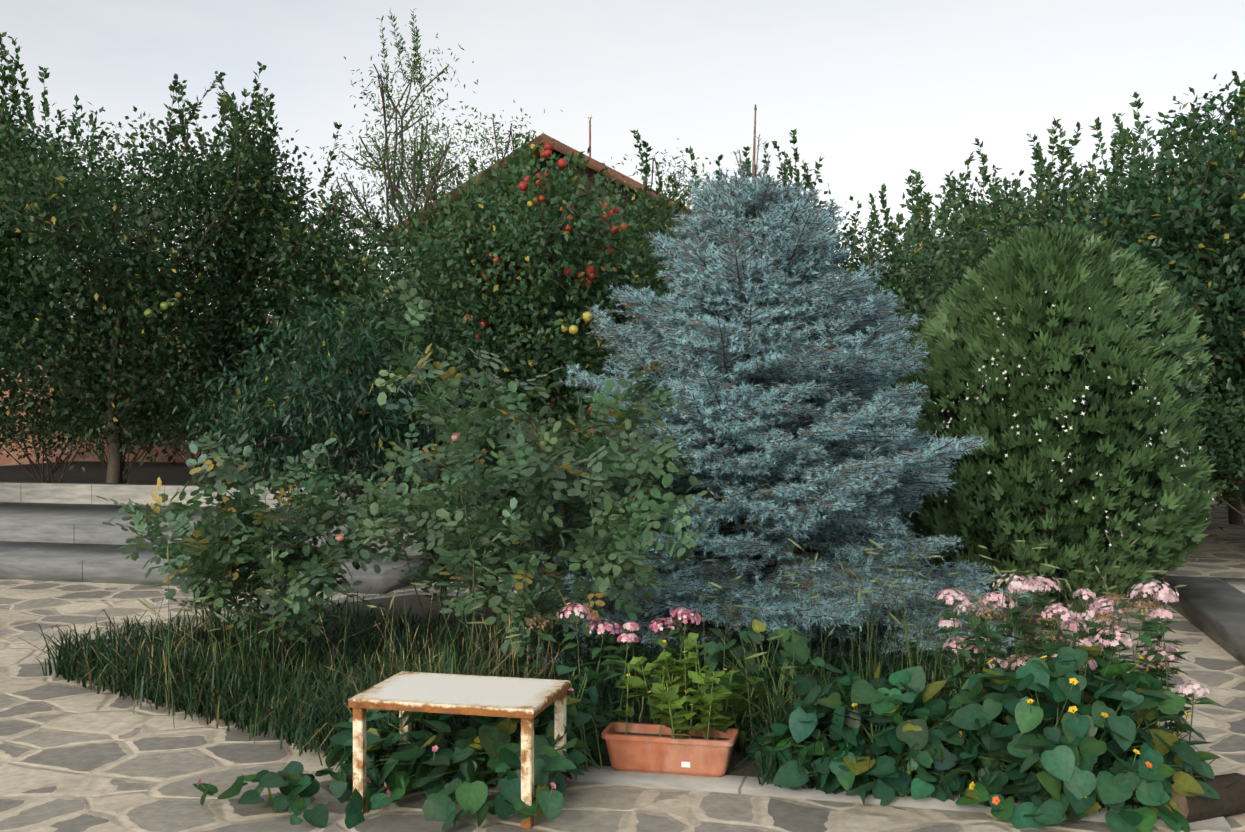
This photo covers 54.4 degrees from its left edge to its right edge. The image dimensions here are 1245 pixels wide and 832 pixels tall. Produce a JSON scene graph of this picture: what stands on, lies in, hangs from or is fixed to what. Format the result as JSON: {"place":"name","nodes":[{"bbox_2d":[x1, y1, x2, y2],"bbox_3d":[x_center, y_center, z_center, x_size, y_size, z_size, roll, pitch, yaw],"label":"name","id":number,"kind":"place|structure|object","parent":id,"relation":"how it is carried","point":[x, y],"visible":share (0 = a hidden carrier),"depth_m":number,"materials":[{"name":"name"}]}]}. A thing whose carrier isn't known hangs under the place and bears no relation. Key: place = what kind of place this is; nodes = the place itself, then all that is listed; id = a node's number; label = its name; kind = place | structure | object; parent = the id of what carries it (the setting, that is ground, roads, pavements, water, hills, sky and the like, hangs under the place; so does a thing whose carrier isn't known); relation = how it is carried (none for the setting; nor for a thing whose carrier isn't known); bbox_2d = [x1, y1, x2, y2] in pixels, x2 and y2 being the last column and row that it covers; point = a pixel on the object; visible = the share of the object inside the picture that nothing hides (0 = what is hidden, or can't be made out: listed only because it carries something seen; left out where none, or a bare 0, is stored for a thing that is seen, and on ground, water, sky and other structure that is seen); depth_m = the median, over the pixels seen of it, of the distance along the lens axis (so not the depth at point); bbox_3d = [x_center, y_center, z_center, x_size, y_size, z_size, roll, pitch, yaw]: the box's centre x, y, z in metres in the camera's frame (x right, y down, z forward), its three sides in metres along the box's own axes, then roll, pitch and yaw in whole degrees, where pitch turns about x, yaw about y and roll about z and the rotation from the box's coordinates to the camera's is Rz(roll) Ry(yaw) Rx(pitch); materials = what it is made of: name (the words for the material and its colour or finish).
{"place":"outdoors","nodes":[
{"label":"outdoors","id":0,"kind":"place"},
{"bbox_2d":[173,188,584,476],"bbox_3d":[-2.972,-1.006,15.435,5.133,3.730,5.183,0,0,2],"label":"apple tree","id":1,"kind":"object","parent":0,"point":[340,260],"depth_m":14.17,"materials":[{"name":"green plant"}]},
{"bbox_2d":[0,461,955,488],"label":"terrace soil","id":2,"kind":"structure","parent":0,"point":[152,472],"depth_m":17.64,"materials":[{"name":"brown soil"}]},
{"bbox_2d":[0,413,16,451],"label":"hedge shrub","id":3,"kind":"object","parent":2,"relation":"on","point":[8,434],"visible":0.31,"depth_m":15.32,"materials":[{"name":"green plant"}]},
{"bbox_2d":[0,125,83,439],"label":"apple tree","id":4,"kind":"object","parent":2,"relation":"on","point":[15,296],"depth_m":13.58,"materials":[{"name":"green plant"}]},
{"bbox_2d":[0,375,139,482],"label":"hedge shrub","id":5,"kind":"object","parent":2,"relation":"on","point":[3,418],"depth_m":14.95,"materials":[{"name":"green plant"}]},
{"bbox_2d":[35,347,193,483],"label":"hedge shrub","id":6,"kind":"object","parent":2,"relation":"on","point":[102,408],"depth_m":14.81,"materials":[{"name":"green plant"}]},
{"bbox_2d":[110,369,258,484],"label":"hedge shrub","id":7,"kind":"object","parent":2,"relation":"on","point":[176,395],"depth_m":14.23,"materials":[{"name":"green plant"}]},
{"bbox_2d":[0,32,383,483],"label":"apple tree","id":8,"kind":"object","parent":2,"relation":"on","point":[75,294],"depth_m":13.77,"materials":[{"name":"green plant"}]},
{"bbox_2d":[127,282,180,317],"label":"apples","id":9,"kind":"object","parent":8,"relation":"attached to","point":[164,305],"visible":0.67,"depth_m":13.15,"materials":[{"name":"green food"}]},
{"bbox_2d":[168,350,355,484],"bbox_3d":[-4.016,0.061,13.931,2.225,1.628,1.676,0,0,22],"label":"hedge shrub","id":10,"kind":"object","parent":2,"relation":"on","point":[200,421],"depth_m":13.88,"materials":[{"name":"green plant"}]},
{"bbox_2d":[295,395,433,484],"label":"hedge shrub","id":11,"kind":"object","parent":2,"relation":"on","point":[356,437],"depth_m":13.99,"materials":[{"name":"green plant"}]},
{"bbox_2d":[390,397,573,468],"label":"hedge shrub","id":12,"kind":"object","parent":2,"relation":"on","point":[452,443],"depth_m":13.73,"materials":[{"name":"green plant"}]},
{"bbox_2d":[325,131,672,453],"bbox_3d":[-0.868,-1.016,13.031,4.539,3.798,4.316,0,0,2],"label":"apple tree","id":13,"kind":"object","parent":2,"relation":"on","point":[525,346],"depth_m":12.01,"materials":[{"name":"green plant"}]},
{"bbox_2d":[466,142,627,434],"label":"apples","id":14,"kind":"object","parent":13,"relation":"hanging from","point":[548,148],"visible":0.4,"depth_m":11.68,"materials":[{"name":"red food"}]},
{"bbox_2d":[505,386,602,445],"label":"hedge shrub","id":15,"kind":"object","parent":2,"relation":"on","point":[562,415],"depth_m":13.40,"materials":[{"name":"green plant"}]},
{"bbox_2d":[561,129,899,401],"bbox_3d":[1.110,-1.375,16.075,5.913,4.458,5.313,0,0,2],"label":"apple tree","id":16,"kind":"object","parent":2,"relation":"on","point":[650,206],"depth_m":15.26,"materials":[{"name":"green plant"}]},
{"bbox_2d":[305,8,723,289],"bbox_3d":[-1.389,-2.292,17.245,6.824,6.273,4.818,0,0,2],"label":"tree","id":17,"kind":"object","parent":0,"point":[433,169],"depth_m":16.11,"materials":[{"name":"green plant"}]},
{"bbox_2d":[380,134,694,245],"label":"house roof","id":18,"kind":"structure","parent":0,"point":[594,164],"depth_m":24.12,"materials":[{"name":"brown tile"}]},
{"bbox_2d":[588,114,591,156],"bbox_3d":[-0.742,-6.264,27.664,0.100,1.280,0.100,0,0,2],"label":"roof mast","id":19,"kind":"object","parent":18,"relation":"on","point":[590,116],"visible":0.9,"depth_m":27.64,"materials":[{"name":"metal"}]},
{"bbox_2d":[419,149,686,285],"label":"house walls","id":20,"kind":"structure","parent":0,"point":[590,172],"depth_m":24.79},
{"bbox_2d":[0,501,1244,831],"bbox_3d":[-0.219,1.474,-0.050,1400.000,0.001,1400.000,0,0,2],"label":"ground","id":21,"kind":"structure","parent":0,"point":[76,757],"depth_m":5.01,"materials":[{"name":"grey stone"}]},
{"bbox_2d":[0,191,105,463],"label":"tree","id":22,"kind":"object","parent":21,"relation":"on","point":[47,435],"depth_m":20.54,"materials":[{"name":"green plant"}]},
{"bbox_2d":[9,163,359,464],"bbox_3d":[-7.185,-1.381,20.916,6.825,5.403,6.464,0,0,2],"label":"tree","id":23,"kind":"object","parent":21,"relation":"on","point":[284,286],"depth_m":20.11,"materials":[{"name":"green plant"}]},
{"bbox_2d":[5,617,484,775],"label":"edge grass","id":24,"kind":"structure","parent":21,"relation":"on","point":[73,661],"depth_m":5.74,"materials":[{"name":"green plant"}]},
{"bbox_2d":[0,502,554,593],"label":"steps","id":25,"kind":"structure","parent":21,"relation":"on","point":[62,542],"depth_m":10.81,"materials":[{"name":"stone"}]},
{"bbox_2d":[193,761,394,828],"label":"ground cover","id":26,"kind":"object","parent":21,"relation":"on","point":[290,780],"depth_m":4.38,"materials":[{"name":"green plant"}]},
{"bbox_2d":[172,278,547,527],"bbox_3d":[-2.487,0.044,11.473,3.598,2.711,3.038,0,0,2],"label":"shrub","id":27,"kind":"object","parent":21,"relation":"on","point":[363,402],"depth_m":11.09,"materials":[{"name":"green plant"}]},
{"bbox_2d":[0,481,896,554],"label":"terrace kerb","id":28,"kind":"structure","parent":21,"relation":"on","point":[57,492],"depth_m":13.83,"materials":[{"name":"stone"}]},
{"bbox_2d":[348,671,569,828],"bbox_3d":[-0.596,1.229,4.514,0.700,0.420,0.470,0,0,13],"label":"table","id":29,"kind":"object","parent":21,"relation":"on","point":[527,701],"visible":0.77,"depth_m":4.38,"materials":[{"name":"paint"}]},
{"bbox_2d":[325,673,605,799],"bbox_3d":[-0.636,1.257,4.700,1.122,0.429,0.841,0,0,2],"label":"four o'clock plant","id":30,"kind":"object","parent":21,"relation":"on","point":[503,742],"depth_m":4.58,"materials":[{"name":"green plant"}]},
{"bbox_2d":[422,762,565,830],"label":"ground cover","id":31,"kind":"object","parent":21,"relation":"on","point":[470,798],"depth_m":4.23,"materials":[{"name":"green plant"}]},
{"bbox_2d":[508,406,650,501],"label":"shrub","id":32,"kind":"object","parent":21,"relation":"on","point":[583,438],"depth_m":11.62,"materials":[{"name":"green plant"}]},
{"bbox_2d":[0,315,1244,500],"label":"boundary wall","id":33,"kind":"structure","parent":21,"relation":"on","point":[10,460],"depth_m":23.93,"materials":[{"name":"brown brick"}]},
{"bbox_2d":[176,595,1139,804],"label":"bed soil","id":34,"kind":"structure","parent":21,"relation":"on","point":[736,758],"depth_m":7.23,"materials":[{"name":"brown soil"}]},
{"bbox_2d":[136,496,242,644],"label":"shrub branches","id":35,"kind":"object","parent":34,"relation":"on","point":[202,627],"visible":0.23,"depth_m":7.16,"materials":[{"name":"brown wood"}]},
{"bbox_2d":[102,476,268,622],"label":"rose bush leaves","id":36,"kind":"object","parent":35,"relation":"attached to","point":[189,515],"visible":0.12,"depth_m":7.00,"materials":[{"name":"green plant"}]},
{"bbox_2d":[96,434,412,669],"bbox_3d":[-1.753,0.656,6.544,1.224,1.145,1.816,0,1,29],"label":"rose bush","id":37,"kind":"object","parent":34,"relation":"on","point":[307,580],"depth_m":6.26,"materials":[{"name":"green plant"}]},
{"bbox_2d":[100,587,577,726],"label":"dry grass stalks","id":38,"kind":"object","parent":34,"relation":"on","point":[379,643],"visible":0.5,"depth_m":5.78,"materials":[{"name":"plant"}]},
{"bbox_2d":[112,629,569,749],"bbox_3d":[-1.308,1.200,5.546,2.526,0.422,1.587,0,0,14],"label":"dry grass bed","id":39,"kind":"object","parent":34,"relation":"on","point":[319,683],"visible":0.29,"depth_m":5.66,"materials":[{"name":"green plant"}]},
{"bbox_2d":[344,452,472,623],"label":"shrub branches","id":40,"kind":"object","parent":34,"relation":"on","point":[442,592],"visible":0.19,"depth_m":7.85,"materials":[{"name":"brown wood"}]},
{"bbox_2d":[343,423,515,607],"bbox_3d":[-1.182,0.637,8.010,1.234,1.175,1.693,0,0,-22],"label":"rose bush","id":41,"kind":"object","parent":40,"relation":"attached to","point":[423,568],"visible":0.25,"depth_m":7.87,"materials":[{"name":"green plant"}]},
{"bbox_2d":[374,279,719,674],"bbox_3d":[-0.398,0.263,6.346,1.694,1.850,2.819,0,0,2],"label":"rose bush","id":42,"kind":"object","parent":34,"relation":"on","point":[519,525],"depth_m":5.89,"materials":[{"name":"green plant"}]},
{"bbox_2d":[462,359,700,645],"bbox_3d":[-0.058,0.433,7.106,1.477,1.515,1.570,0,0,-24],"label":"rose bush","id":43,"kind":"object","parent":34,"relation":"on","point":[585,510],"visible":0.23,"depth_m":6.78,"materials":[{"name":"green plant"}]},
{"bbox_2d":[520,602,701,721],"bbox_3d":[-0.062,1.129,5.453,0.863,0.566,0.498,0,0,2],"label":"phlox","id":44,"kind":"object","parent":34,"relation":"on","point":[597,650],"depth_m":5.51,"materials":[{"name":"plant"}]},
{"bbox_2d":[51,587,1244,811],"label":"grass","id":45,"kind":"structure","parent":34,"relation":"on","point":[357,641],"depth_m":6.52,"materials":[{"name":"green plant"}]},
{"bbox_2d":[133,530,1186,744],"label":"foxtail grass heads","id":46,"kind":"object","parent":34,"relation":"on","point":[1104,585],"visible":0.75,"depth_m":5.80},
{"bbox_2d":[602,722,737,776],"bbox_3d":[0.191,1.341,4.858,0.530,0.150,0.200,0,0,12],"label":"planter","id":47,"kind":"object","parent":34,"relation":"on","point":[643,747],"visible":1,"depth_m":4.79,"materials":[{"name":"ceramic"}]},
{"bbox_2d":[613,657,735,739],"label":"planter seedling plants","id":48,"kind":"object","parent":47,"relation":"in","point":[723,723],"depth_m":4.81,"materials":[{"name":"green plant"}]},
{"bbox_2d":[628,632,765,732],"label":"seedling plants","id":49,"kind":"object","parent":34,"relation":"on","point":[690,643],"depth_m":5.15,"materials":[{"name":"green plant"}]},
{"bbox_2d":[496,104,1043,673],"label":"blue spruce needles","id":50,"kind":"object","parent":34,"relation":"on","point":[834,406],"visible":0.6,"depth_m":6.76,"materials":[{"name":"blue plant"}]},
{"bbox_2d":[680,620,863,759],"bbox_3d":[0.659,1.167,5.251,0.928,0.565,0.896,0,0,2],"label":"leafy plant","id":51,"kind":"object","parent":34,"relation":"on","point":[800,685],"depth_m":5.22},
{"bbox_2d":[748,657,1000,805],"bbox_3d":[0.972,1.200,4.683,0.964,0.496,0.645,0,0,2],"label":"four oclock plant","id":52,"kind":"object","parent":34,"relation":"on","point":[919,740],"depth_m":4.56,"materials":[{"name":"green plant"}]},
{"bbox_2d":[160,591,1230,831],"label":"bed kerb","id":53,"kind":"structure","parent":21,"relation":"on","point":[724,783],"depth_m":4.63,"materials":[{"name":"stone"}]},
{"bbox_2d":[535,665,608,780],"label":"leafy plant","id":54,"kind":"object","parent":53,"relation":"on","point":[593,699],"depth_m":4.90,"materials":[{"name":"green plant"}]},
{"bbox_2d":[1170,773,1244,822],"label":"old log","id":55,"kind":"object","parent":53,"relation":"on","point":[1200,808],"visible":0.52,"depth_m":4.26,"materials":[{"name":"brown wood"}]},
{"bbox_2d":[839,169,1035,359],"bbox_3d":[5.753,-1.496,20.577,5.934,5.637,5.927,0,0,2],"label":"tree","id":56,"kind":"object","parent":21,"relation":"on","point":[916,191],"depth_m":20.88,"materials":[{"name":"green plant"}]},
{"bbox_2d":[829,138,1086,475],"bbox_3d":[3.976,-1.039,15.859,5.306,4.792,6.113,0,0,2],"label":"apple tree","id":57,"kind":"object","parent":21,"relation":"on","point":[874,216],"depth_m":14.87,"materials":[{"name":"green plant"}]},
{"bbox_2d":[848,92,1244,508],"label":"apple tree","id":58,"kind":"object","parent":21,"relation":"on","point":[939,287],"depth_m":12.72,"materials":[{"name":"green plant"}]},
{"bbox_2d":[877,223,1220,607],"bbox_3d":[3.117,0.003,8.957,2.574,2.803,2.444,0,0,2],"label":"thuja","id":59,"kind":"object","parent":21,"relation":"on","point":[997,514],"depth_m":8.22,"materials":[{"name":"green plant"}]},
{"bbox_2d":[908,284,1221,577],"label":"white flowers","id":60,"kind":"object","parent":59,"relation":"attached to","point":[1017,426],"visible":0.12,"depth_m":8.14,"materials":[{"name":"white plant"}]},
{"bbox_2d":[924,642,1220,831],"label":"four oclock plant","id":61,"kind":"object","parent":21,"relation":"on","point":[1079,749],"depth_m":4.34,"materials":[{"name":"green plant"}]},
{"bbox_2d":[950,389,1228,491],"bbox_3d":[4.298,0.451,11.668,2.952,1.882,2.333,0,0,2],"label":"shrub","id":62,"kind":"object","parent":21,"relation":"on","point":[1218,469],"depth_m":11.09,"materials":[{"name":"plant"}]},
{"bbox_2d":[1059,70,1244,529],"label":"cherry tree","id":63,"kind":"object","parent":21,"relation":"on","point":[1180,180],"depth_m":11.46,"materials":[{"name":"green plant"}]},
{"bbox_2d":[1156,576,1244,665],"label":"stone curb","id":64,"kind":"structure","parent":21,"relation":"on","point":[1213,608],"depth_m":8.18,"materials":[{"name":"stone"}]},
{"bbox_2d":[1177,377,1244,522],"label":"shrub","id":65,"kind":"object","parent":21,"relation":"on","point":[1227,417],"depth_m":10.52,"materials":[{"name":"green plant"}]},
{"bbox_2d":[0,0,1244,318],"label":"sky","id":66,"kind":"structure","parent":0,"point":[882,90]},
{"bbox_2d":[928,574,1223,766],"bbox_3d":[1.740,1.030,4.806,1.042,0.775,0.844,0,0,2],"label":"phlox","id":67,"kind":"object","parent":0,"point":[1148,628],"depth_m":4.80,"materials":[{"name":"green plant"}]},
{"bbox_2d":[1085,131,1244,524],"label":"apple tree","id":68,"kind":"object","parent":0,"point":[1235,518],"depth_m":15.14,"materials":[{"name":"green plant"}]}
]}

